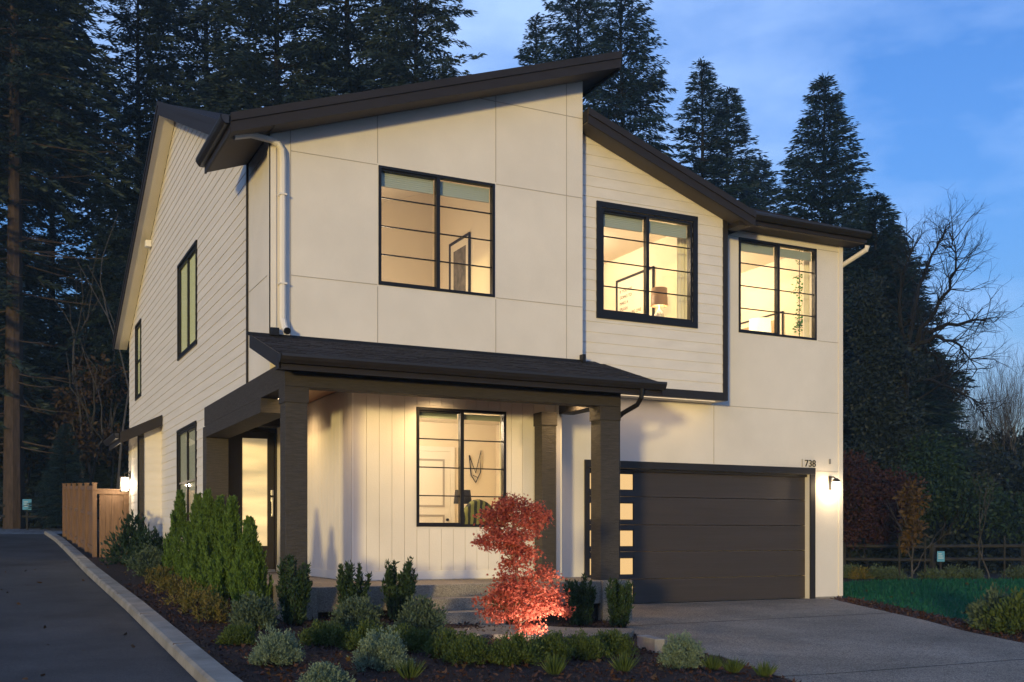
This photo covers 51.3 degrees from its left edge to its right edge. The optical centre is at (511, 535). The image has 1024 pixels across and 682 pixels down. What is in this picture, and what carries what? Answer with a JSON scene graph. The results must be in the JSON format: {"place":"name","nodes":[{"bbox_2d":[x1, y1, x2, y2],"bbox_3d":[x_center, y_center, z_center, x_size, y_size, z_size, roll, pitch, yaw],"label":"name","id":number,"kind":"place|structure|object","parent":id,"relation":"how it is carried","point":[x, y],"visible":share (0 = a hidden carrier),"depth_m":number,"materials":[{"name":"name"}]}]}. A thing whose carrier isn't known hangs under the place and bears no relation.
{"place":"outdoors","nodes":[
{"label":"outdoors","id":0,"kind":"place"},
{"bbox_2d":[0,534,196,681],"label":"road","id":1,"kind":"structure","parent":0,"point":[74,613],"depth_m":13.37,"materials":[{"name":"grey asphalt"}]},
{"bbox_2d":[65,539,813,681],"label":"planting bed","id":2,"kind":"object","parent":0,"point":[114,572],"visible":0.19,"depth_m":10.78,"materials":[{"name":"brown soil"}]},
{"bbox_2d":[62,482,129,556],"bbox_3d":[-12.169,-0.499,31.500,1.433,2.562,11.420,0,0,-26],"label":"wooden fence","id":3,"kind":"object","parent":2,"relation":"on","point":[79,515],"visible":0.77,"depth_m":27.35,"materials":[{"name":"brown wood"}]},
{"bbox_2d":[99,509,148,564],"bbox_3d":[-8.703,0.039,24.250,1.307,1.374,1.563,0,0,-26],"label":"rhododendron","id":4,"kind":"object","parent":2,"relation":"on","point":[125,537],"visible":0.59,"depth_m":24.07,"materials":[{"name":"green plant"}]},
{"bbox_2d":[114,526,178,568],"bbox_3d":[-7.708,0.285,22.851,1.407,1.032,1.212,0,0,17],"label":"rhododendron","id":5,"kind":"object","parent":2,"relation":"on","point":[157,542],"visible":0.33,"depth_m":22.69,"materials":[{"name":"green plant"}]},
{"bbox_2d":[124,540,173,576],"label":"shrub","id":6,"kind":"object","parent":2,"relation":"on","point":[142,566],"visible":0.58,"depth_m":20.72,"materials":[{"name":"green plant"}]},
{"bbox_2d":[161,489,190,575],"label":"arborvitae","id":7,"kind":"object","parent":2,"relation":"on","point":[178,517],"visible":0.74,"depth_m":20.37,"materials":[{"name":"green plant"}]},
{"bbox_2d":[158,575,211,605],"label":"shrub","id":8,"kind":"object","parent":2,"relation":"on","point":[185,586],"visible":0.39,"depth_m":15.77,"materials":[{"name":"green plant"}]},
{"bbox_2d":[175,491,202,582],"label":"arborvitae","id":9,"kind":"object","parent":2,"relation":"on","point":[182,558],"visible":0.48,"depth_m":18.56,"materials":[{"name":"green plant"}]},
{"bbox_2d":[184,488,215,593],"bbox_3d":[-4.941,0.142,17.218,0.656,1.854,0.717,0,0,10],"label":"arborvitae","id":10,"kind":"object","parent":2,"relation":"on","point":[204,516],"visible":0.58,"depth_m":17.08,"materials":[{"name":"green plant"}]},
{"bbox_2d":[177,583,222,614],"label":"shrub","id":11,"kind":"object","parent":2,"relation":"on","point":[189,601],"visible":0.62,"depth_m":14.52,"materials":[{"name":"yellow plant"}]},
{"bbox_2d":[192,589,231,623],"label":"shrub","id":12,"kind":"object","parent":2,"relation":"on","point":[217,603],"visible":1,"depth_m":13.59,"materials":[{"name":"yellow plant"}]},
{"bbox_2d":[198,494,226,594],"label":"arborvitae","id":13,"kind":"object","parent":2,"relation":"on","point":[209,545],"visible":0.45,"depth_m":15.99,"materials":[{"name":"green plant"}]},
{"bbox_2d":[207,495,242,608],"bbox_3d":[-3.980,0.287,15.110,0.650,1.756,0.723,0,0,-26],"label":"arborvitae","id":14,"kind":"object","parent":2,"relation":"on","point":[219,566],"visible":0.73,"depth_m":14.97,"materials":[{"name":"green plant"}]},
{"bbox_2d":[213,622,257,645],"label":"boxwood","id":15,"kind":"object","parent":2,"relation":"on","point":[232,634],"visible":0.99,"depth_m":11.74,"materials":[{"name":"green plant"}]},
{"bbox_2d":[227,514,273,609],"bbox_3d":[-3.560,0.451,14.477,0.531,1.491,0.613,0,0,42],"label":"arborvitae","id":16,"kind":"object","parent":2,"relation":"on","point":[249,571],"visible":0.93,"depth_m":14.36,"materials":[{"name":"green plant"}]},
{"bbox_2d":[226,588,283,630],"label":"dark shrub","id":17,"kind":"object","parent":2,"relation":"on","point":[257,613],"visible":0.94,"depth_m":13.00,"materials":[{"name":"green plant"}]},
{"bbox_2d":[245,622,306,665],"bbox_3d":[-2.317,1.080,10.507,0.576,0.465,0.601,0,0,-1],"label":"silver shrub","id":18,"kind":"object","parent":2,"relation":"on","point":[274,647],"visible":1,"depth_m":10.39,"materials":[{"name":"green plant"}]},
{"bbox_2d":[275,553,312,625],"bbox_3d":[-2.751,0.706,13.625,0.485,0.979,0.537,0,0,-26],"label":"yew shrub","id":19,"kind":"object","parent":2,"relation":"on","point":[294,597],"visible":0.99,"depth_m":13.54,"materials":[{"name":"green plant"}]},
{"bbox_2d":[296,618,348,647],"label":"boxwood","id":20,"kind":"object","parent":2,"relation":"on","point":[324,634],"visible":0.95,"depth_m":11.73,"materials":[{"name":"green plant"}]},
{"bbox_2d":[295,661,355,681],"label":"silver shrub","id":21,"kind":"object","parent":2,"relation":"on","point":[326,671],"visible":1,"depth_m":9.18,"materials":[{"name":"green plant"}]},
{"bbox_2d":[335,559,371,604],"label":"yew shrub","id":22,"kind":"object","parent":2,"relation":"on","point":[346,584],"visible":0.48,"depth_m":13.90,"materials":[{"name":"green plant"}]},
{"bbox_2d":[325,593,388,633],"bbox_3d":[-1.915,0.955,12.852,0.802,0.555,0.853,0,0,-26],"label":"dark shrub","id":23,"kind":"object","parent":2,"relation":"on","point":[353,612],"visible":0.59,"depth_m":12.73,"materials":[{"name":"green plant"}]},
{"bbox_2d":[340,618,393,650],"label":"boxwood","id":24,"kind":"object","parent":2,"relation":"on","point":[354,638],"visible":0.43,"depth_m":11.59,"materials":[{"name":"green plant"}]},
{"bbox_2d":[347,625,415,671],"bbox_3d":[-1.284,1.098,10.375,0.646,0.480,0.672,0,0,11],"label":"silver shrub","id":25,"kind":"object","parent":2,"relation":"on","point":[383,655],"visible":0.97,"depth_m":10.22,"materials":[{"name":"green plant"}]},
{"bbox_2d":[380,556,417,621],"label":"yew shrub","id":26,"kind":"object","parent":2,"relation":"on","point":[406,578],"visible":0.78,"depth_m":14.18,"materials":[{"name":"green plant"}]},
{"bbox_2d":[393,657,428,678],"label":"grass tuft","id":27,"kind":"object","parent":2,"relation":"on","point":[409,670],"visible":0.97,"depth_m":9.77,"materials":[{"name":"green plant"}]},
{"bbox_2d":[390,621,435,652],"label":"boxwood","id":28,"kind":"object","parent":2,"relation":"on","point":[414,637],"visible":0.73,"depth_m":11.49,"materials":[{"name":"green plant"}]},
{"bbox_2d":[388,593,447,634],"bbox_3d":[-1.132,0.957,13.052,0.798,0.569,0.716,0,0,-17],"label":"dark shrub","id":29,"kind":"object","parent":2,"relation":"on","point":[422,615],"visible":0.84,"depth_m":12.93,"materials":[{"name":"green plant"}]},
{"bbox_2d":[420,626,472,658],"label":"boxwood","id":30,"kind":"object","parent":2,"relation":"on","point":[434,644],"visible":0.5,"depth_m":11.17,"materials":[{"name":"green plant"}]},
{"bbox_2d":[438,633,505,666],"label":"boxwood","id":31,"kind":"object","parent":2,"relation":"on","point":[472,648],"visible":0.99,"depth_m":10.70,"materials":[{"name":"green plant"}]},
{"bbox_2d":[487,630,549,666],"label":"boxwood","id":32,"kind":"object","parent":2,"relation":"on","point":[518,649],"visible":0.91,"depth_m":10.74,"materials":[{"name":"green plant"}]},
{"bbox_2d":[471,492,575,638],"bbox_3d":[0.127,0.403,12.468,1.265,1.838,0.948,0,0,-2],"label":"red maple","id":33,"kind":"object","parent":2,"relation":"on","point":[514,546],"visible":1,"depth_m":12.36,"materials":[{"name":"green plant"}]},
{"bbox_2d":[525,629,580,661],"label":"boxwood","id":34,"kind":"object","parent":2,"relation":"on","point":[552,642],"visible":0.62,"depth_m":11.11,"materials":[{"name":"green plant"}]},
{"bbox_2d":[563,573,597,625],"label":"yew shrub","id":35,"kind":"object","parent":2,"relation":"on","point":[582,597],"visible":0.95,"depth_m":15.41,"materials":[{"name":"green plant"}]},
{"bbox_2d":[564,628,613,661],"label":"boxwood","id":36,"kind":"object","parent":2,"relation":"on","point":[593,647],"visible":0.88,"depth_m":11.36,"materials":[{"name":"green plant"}]},
{"bbox_2d":[594,628,639,656],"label":"boxwood","id":37,"kind":"object","parent":2,"relation":"on","point":[621,642],"visible":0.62,"depth_m":11.85,"materials":[{"name":"green plant"}]},
{"bbox_2d":[604,577,635,627],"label":"yew shrub","id":38,"kind":"object","parent":2,"relation":"on","point":[620,601],"visible":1,"depth_m":15.32,"materials":[{"name":"green plant"}]},
{"bbox_2d":[656,630,706,668],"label":"silver shrub","id":39,"kind":"object","parent":2,"relation":"on","point":[679,652],"visible":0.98,"depth_m":11.07,"materials":[{"name":"green plant"}]},
{"bbox_2d":[0,521,1016,633],"bbox_3d":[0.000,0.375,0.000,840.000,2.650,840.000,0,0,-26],"label":"ground","id":40,"kind":"structure","parent":0,"point":[907,573],"depth_m":40.35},
{"bbox_2d":[0,379,79,520],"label":"broadleaf tree","id":41,"kind":"object","parent":40,"relation":"on","point":[29,469],"visible":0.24,"depth_m":56.10,"materials":[{"name":"brown plant"}]},
{"bbox_2d":[0,0,84,452],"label":"fir tree","id":42,"kind":"object","parent":40,"relation":"on","point":[37,355],"visible":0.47,"depth_m":46.75,"materials":[{"name":"green plant"}]},
{"bbox_2d":[23,423,98,528],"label":"fir tree","id":43,"kind":"object","parent":40,"relation":"on","point":[55,513],"visible":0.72,"depth_m":43.75,"materials":[{"name":"green plant"}]},
{"bbox_2d":[0,0,125,486],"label":"fir tree","id":44,"kind":"object","parent":40,"relation":"on","point":[37,289],"visible":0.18,"depth_m":59.35,"materials":[{"name":"green plant"}]},
{"bbox_2d":[0,0,128,241],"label":"fir tree","id":45,"kind":"object","parent":40,"relation":"on","point":[64,155],"visible":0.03,"depth_m":53.04,"materials":[{"name":"green plant"}]},
{"bbox_2d":[0,323,128,480],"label":"broadleaf tree","id":46,"kind":"object","parent":40,"relation":"on","point":[57,419],"visible":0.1,"depth_m":51.13,"materials":[{"name":"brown plant"}]},
{"bbox_2d":[39,250,97,480],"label":"bare tree","id":47,"kind":"object","parent":40,"relation":"on","point":[74,342],"visible":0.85,"depth_m":46.06,"materials":[{"name":"brown plant"}]},
{"bbox_2d":[0,0,144,528],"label":"fir tree","id":48,"kind":"object","parent":40,"relation":"on","point":[41,44],"visible":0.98,"depth_m":44.77,"materials":[{"name":"green plant"}]},
{"bbox_2d":[45,338,128,529],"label":"broadleaf tree","id":49,"kind":"object","parent":40,"relation":"on","point":[94,444],"visible":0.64,"depth_m":45.96,"materials":[{"name":"brown plant"}]},
{"bbox_2d":[70,215,128,488],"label":"bare tree","id":50,"kind":"object","parent":40,"relation":"on","point":[119,464],"visible":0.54,"depth_m":44.59,"materials":[{"name":"brown plant"}]},
{"bbox_2d":[34,0,199,473],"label":"fir tree","id":51,"kind":"object","parent":40,"relation":"on","point":[114,277],"visible":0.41,"depth_m":49.14,"materials":[{"name":"green plant"}]},
{"bbox_2d":[44,531,242,681],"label":"kerb","id":52,"kind":"structure","parent":40,"relation":"on","point":[197,663],"depth_m":12.89,"materials":[{"name":"concrete"}]},
{"bbox_2d":[82,0,285,464],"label":"fir tree","id":53,"kind":"object","parent":40,"relation":"on","point":[194,39],"visible":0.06,"depth_m":53.01,"materials":[{"name":"green plant"}]},
{"bbox_2d":[174,0,362,113],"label":"fir tree","id":54,"kind":"object","parent":40,"relation":"on","point":[257,11],"visible":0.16,"depth_m":49.85,"materials":[{"name":"green plant"}]},
{"bbox_2d":[245,0,449,104],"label":"fir tree","id":55,"kind":"object","parent":40,"relation":"on","point":[332,36],"visible":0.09,"depth_m":51.14,"materials":[{"name":"green plant"}]},
{"bbox_2d":[344,0,486,90],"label":"fir tree","id":56,"kind":"object","parent":40,"relation":"on","point":[396,36],"visible":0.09,"depth_m":49.51,"materials":[{"name":"green plant"}]},
{"bbox_2d":[103,51,871,624],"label":"house","id":57,"kind":"structure","parent":40,"relation":"on","point":[329,369],"depth_m":18.15,"materials":[{"name":"paint"}]},
{"bbox_2d":[135,318,141,400],"bbox_3d":[-10.062,-4.740,28.805,0.130,2.060,1.140,0,0,-26],"label":"window","id":58,"kind":"structure","parent":57,"relation":"in","point":[138,331],"depth_m":28.95,"materials":[{"name":"black plastic"}]},
{"bbox_2d":[176,421,196,521],"bbox_3d":[-6.656,-1.115,21.922,0.130,2.290,2.300,0,0,-26],"label":"window","id":59,"kind":"structure","parent":57,"relation":"in","point":[186,437],"depth_m":21.89,"materials":[{"name":"glass"}]},
{"bbox_2d":[177,240,197,360],"bbox_3d":[-6.625,-4.770,21.859,0.130,2.040,2.260,0,0,-26],"label":"window","id":60,"kind":"structure","parent":57,"relation":"in","point":[187,268],"depth_m":21.83,"materials":[{"name":"clear glass"}]},
{"bbox_2d":[234,431,273,568],"bbox_3d":[-4.863,-0.670,20.089,0.760,2.600,0.095,0,0,-26],"label":"front door","id":61,"kind":"structure","parent":57,"relation":"in","point":[253,450],"depth_m":20.13,"materials":[{"name":"glass"}]},
{"bbox_2d":[378,165,494,296],"bbox_3d":[-1.187,-4.755,16.775,1.964,1.824,0.151,0,0,-26],"label":"window","id":62,"kind":"structure","parent":57,"relation":"in","point":[389,177],"depth_m":16.72,"materials":[{"name":"glass"}]},
{"bbox_2d":[419,446,454,522],"bbox_3d":[-1.600,-0.552,21.004,1.040,2.435,0.130,0,0,-26],"label":"interior door","id":63,"kind":"structure","parent":57,"relation":"in","point":[432,481],"depth_m":21.08,"materials":[{"name":"white paint"}]},
{"bbox_2d":[449,232,470,291],"bbox_3d":[-1.037,-5.145,21.020,0.033,1.450,1.000,0,0,-26],"label":"framed picture","id":64,"kind":"object","parent":57,"relation":"attached to","point":[460,275],"visible":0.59,"depth_m":20.97,"materials":[{"name":"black paper"}]},
{"bbox_2d":[416,407,505,526],"bbox_3d":[-0.819,-1.075,16.957,1.544,1.864,0.151,0,0,-26],"label":"window","id":65,"kind":"structure","parent":57,"relation":"in","point":[422,412],"depth_m":16.89,"materials":[{"name":"black plastic"}]},
{"bbox_2d":[464,499,494,523],"bbox_3d":[-0.446,0.012,18.378,0.720,1.307,0.740,0,0,-26],"label":"armchair","id":66,"kind":"object","parent":57,"relation":"on","point":[472,508],"visible":0.28,"depth_m":18.54,"materials":[{"name":"fabric"}]},
{"bbox_2d":[616,266,653,315],"bbox_3d":[2.524,-4.810,21.939,0.033,1.180,1.410,0,0,-26],"label":"framed picture","id":67,"kind":"object","parent":57,"relation":"attached to","point":[629,300],"visible":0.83,"depth_m":21.98,"materials":[{"name":"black paper"}]},
{"bbox_2d":[596,200,697,327],"bbox_3d":[2.365,-4.745,18.796,2.110,2.010,0.177,0,0,-26],"label":"window","id":68,"kind":"structure","parent":57,"relation":"in","point":[611,215],"depth_m":18.76,"materials":[{"name":"black plastic"}]},
{"bbox_2d":[677,224,686,318],"bbox_3d":[3.293,-4.470,19.616,0.600,2.600,0.079,0,0,-26],"label":"curtain","id":69,"kind":"object","parent":57,"relation":"hanging from","point":[681,283],"visible":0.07,"depth_m":19.53,"materials":[{"name":"beige fabric"}]},
{"bbox_2d":[590,470,804,603],"bbox_3d":[3.543,0.017,19.989,5.010,2.426,0.050,0,0,-26],"label":"garage door","id":70,"kind":"structure","parent":57,"relation":"in","point":[686,527],"depth_m":20.06,"materials":[{"name":"paint"}]},
{"bbox_2d":[739,237,816,339],"bbox_3d":[5.131,-4.765,20.681,1.914,1.804,0.151,0,0,-26],"label":"window","id":71,"kind":"structure","parent":57,"relation":"in","point":[745,244],"depth_m":20.64,"materials":[{"name":"glass"}]},
{"bbox_2d":[803,251,808,336],"bbox_3d":[6.024,-4.470,21.447,0.380,2.600,0.079,0,0,-26],"label":"curtain","id":72,"kind":"object","parent":57,"relation":"hanging from","point":[806,300],"visible":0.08,"depth_m":21.38,"materials":[{"name":"beige fabric"}]},
{"bbox_2d":[0,49,998,534],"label":"wood","id":73,"kind":"object","parent":40,"relation":"on","point":[102,475],"visible":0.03,"depth_m":59.59,"materials":[{"name":"green plant"}]},
{"bbox_2d":[0,478,1023,573],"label":"undergrowth","id":74,"kind":"object","parent":40,"relation":"on","point":[959,537],"visible":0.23,"depth_m":39.47,"materials":[{"name":"green plant"}]},
{"bbox_2d":[513,12,553,65],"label":"fir tree","id":75,"kind":"object","parent":40,"relation":"on","point":[536,35],"visible":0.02,"depth_m":62.75,"materials":[{"name":"green plant"}]},
{"bbox_2d":[532,0,639,123],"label":"cedar tree","id":76,"kind":"object","parent":40,"relation":"on","point":[564,31],"visible":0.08,"depth_m":60.29,"materials":[{"name":"green plant"}]},
{"bbox_2d":[583,0,679,158],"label":"cedar tree","id":77,"kind":"object","parent":40,"relation":"on","point":[639,89],"visible":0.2,"depth_m":55.32,"materials":[{"name":"green plant"}]},
{"bbox_2d":[637,635,664,652],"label":"path kerb","id":78,"kind":"structure","parent":40,"relation":"on","point":[650,642],"depth_m":12.54,"materials":[{"name":"concrete"}]},
{"bbox_2d":[668,56,756,206],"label":"fir tree","id":79,"kind":"object","parent":40,"relation":"on","point":[719,170],"visible":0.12,"depth_m":61.59,"materials":[{"name":"green plant"}]},
{"bbox_2d":[692,85,791,210],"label":"fir tree","id":80,"kind":"object","parent":40,"relation":"on","point":[741,130],"visible":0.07,"depth_m":63.49,"materials":[{"name":"green plant"}]},
{"bbox_2d":[738,156,791,214],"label":"fir tree","id":81,"kind":"object","parent":40,"relation":"on","point":[766,176],"visible":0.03,"depth_m":69.43,"materials":[{"name":"green plant"}]},
{"bbox_2d":[770,71,946,387],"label":"fir tree","id":82,"kind":"object","parent":40,"relation":"on","point":[847,192],"visible":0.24,"depth_m":57.16,"materials":[{"name":"green plant"}]},
{"bbox_2d":[843,449,907,564],"bbox_3d":[12.254,-0.854,37.498,4.569,4.588,3.685,0,0,-26],"label":"broadleaf tree","id":83,"kind":"object","parent":40,"relation":"on","point":[849,471],"visible":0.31,"depth_m":36.22,"materials":[{"name":"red plant"}]},
{"bbox_2d":[843,466,928,568],"bbox_3d":[11.971,-0.443,36.567,4.591,3.777,3.638,0,0,24],"label":"broadleaf tree","id":84,"kind":"object","parent":40,"relation":"on","point":[877,522],"visible":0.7,"depth_m":35.80,"materials":[{"name":"red plant"}]},
{"bbox_2d":[835,206,977,526],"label":"fir tree","id":85,"kind":"object","parent":40,"relation":"on","point":[847,216],"visible":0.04,"depth_m":51.59,"materials":[{"name":"green plant"}]},
{"bbox_2d":[843,268,981,571],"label":"evergreen tree","id":86,"kind":"object","parent":40,"relation":"on","point":[881,424],"visible":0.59,"depth_m":40.13,"materials":[{"name":"green plant"}]},
{"bbox_2d":[843,223,989,538],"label":"fir tree","id":87,"kind":"object","parent":40,"relation":"on","point":[954,416],"visible":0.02,"depth_m":47.91,"materials":[{"name":"green plant"}]},
{"bbox_2d":[838,598,1023,641],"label":"mulch border","id":88,"kind":"object","parent":40,"relation":"on","point":[941,621],"visible":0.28,"depth_m":16.69,"materials":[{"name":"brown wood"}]},
{"bbox_2d":[831,596,1023,642],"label":"bark chips","id":89,"kind":"object","parent":88,"relation":"on","point":[856,601],"visible":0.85,"depth_m":17.34,"materials":[{"name":"brown wood"}]},
{"bbox_2d":[960,582,1020,630],"bbox_3d":[7.260,1.050,15.811,1.244,0.757,1.076,0,0,-26],"label":"shrub","id":90,"kind":"object","parent":88,"relation":"on","point":[976,610],"visible":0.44,"depth_m":15.67,"materials":[{"name":"green plant"}]},
{"bbox_2d":[970,586,1023,635],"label":"shrub","id":91,"kind":"object","parent":88,"relation":"on","point":[1012,612],"visible":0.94,"depth_m":15.14,"materials":[{"name":"green plant"}]},
{"bbox_2d":[843,192,1019,550],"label":"fir tree","id":92,"kind":"object","parent":40,"relation":"on","point":[875,214],"visible":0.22,"depth_m":46.16,"materials":[{"name":"green plant"}]},
{"bbox_2d":[843,575,1021,582],"bbox_3d":[15.872,1.310,30.550,27.543,0.100,7.698,0,0,0],"label":"bed","id":93,"kind":"object","parent":40,"relation":"on","point":[915,577],"visible":0.06,"depth_m":31.48,"materials":[{"name":"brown plant"}]},
{"bbox_2d":[886,477,963,579],"bbox_3d":[11.804,-0.148,30.509,2.084,3.160,1.422,0,0,22],"label":"young tree","id":94,"kind":"object","parent":93,"relation":"on","point":[909,517],"visible":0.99,"depth_m":30.44,"materials":[{"name":"orange plant"}]},
{"bbox_2d":[971,460,1005,578],"bbox_3d":[13.632,-0.386,30.601,0.817,3.767,1.487,0,0,33],"label":"young tree","id":95,"kind":"object","parent":93,"relation":"on","point":[979,539],"visible":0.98,"depth_m":30.98,"materials":[{"name":"brown plant"}]},
{"bbox_2d":[843,184,1023,564],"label":"bare tree","id":96,"kind":"object","parent":40,"relation":"on","point":[920,336],"visible":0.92,"depth_m":40.72,"materials":[{"name":"brown plant"}]},
{"bbox_2d":[843,543,1023,570],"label":"rail fence","id":97,"kind":"object","parent":40,"relation":"on","point":[932,559],"visible":0.33,"depth_m":35.42,"materials":[{"name":"brown wood"}]},
{"bbox_2d":[876,429,1023,555],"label":"broadleaf tree","id":98,"kind":"object","parent":40,"relation":"on","point":[948,493],"visible":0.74,"depth_m":38.25,"materials":[{"name":"green plant"}]},
{"bbox_2d":[937,423,1023,533],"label":"broadleaf tree","id":99,"kind":"object","parent":40,"relation":"on","point":[997,442],"visible":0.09,"depth_m":48.51,"materials":[{"name":"green plant"}]},
{"bbox_2d":[953,342,1023,470],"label":"bare tree","id":100,"kind":"object","parent":40,"relation":"on","point":[1008,420],"visible":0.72,"depth_m":47.83,"materials":[{"name":"brown plant"}]},
{"bbox_2d":[960,442,1023,524],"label":"broadleaf tree","id":101,"kind":"object","parent":40,"relation":"on","point":[1015,472],"visible":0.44,"depth_m":45.04,"materials":[{"name":"green plant"}]},
{"bbox_2d":[0,0,1023,473],"label":"sky","id":102,"kind":"structure","parent":0,"point":[934,89],"materials":[{"name":"blue"}]},
{"bbox_2d":[450,624,633,640],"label":"path","id":103,"kind":"structure","parent":0,"point":[567,631],"depth_m":13.81,"materials":[{"name":"grey concrete"}]},
{"bbox_2d":[651,287,667,316],"bbox_3d":[2.814,-4.355,20.359,0.330,0.750,0.330,0,0,-26],"label":"table lamp","id":104,"kind":"object","parent":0,"point":[658,300],"visible":0.69,"depth_m":20.25,"materials":[{"name":"brown fabric"}]},
{"bbox_2d":[626,598,1023,681],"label":"driveway","id":105,"kind":"structure","parent":0,"point":[806,645],"depth_m":13.91,"materials":[{"name":"grey concrete"}]},
{"bbox_2d":[843,576,1023,619],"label":"grass","id":106,"kind":"structure","parent":0,"point":[938,588],"depth_m":23.38,"materials":[{"name":"green plant"}]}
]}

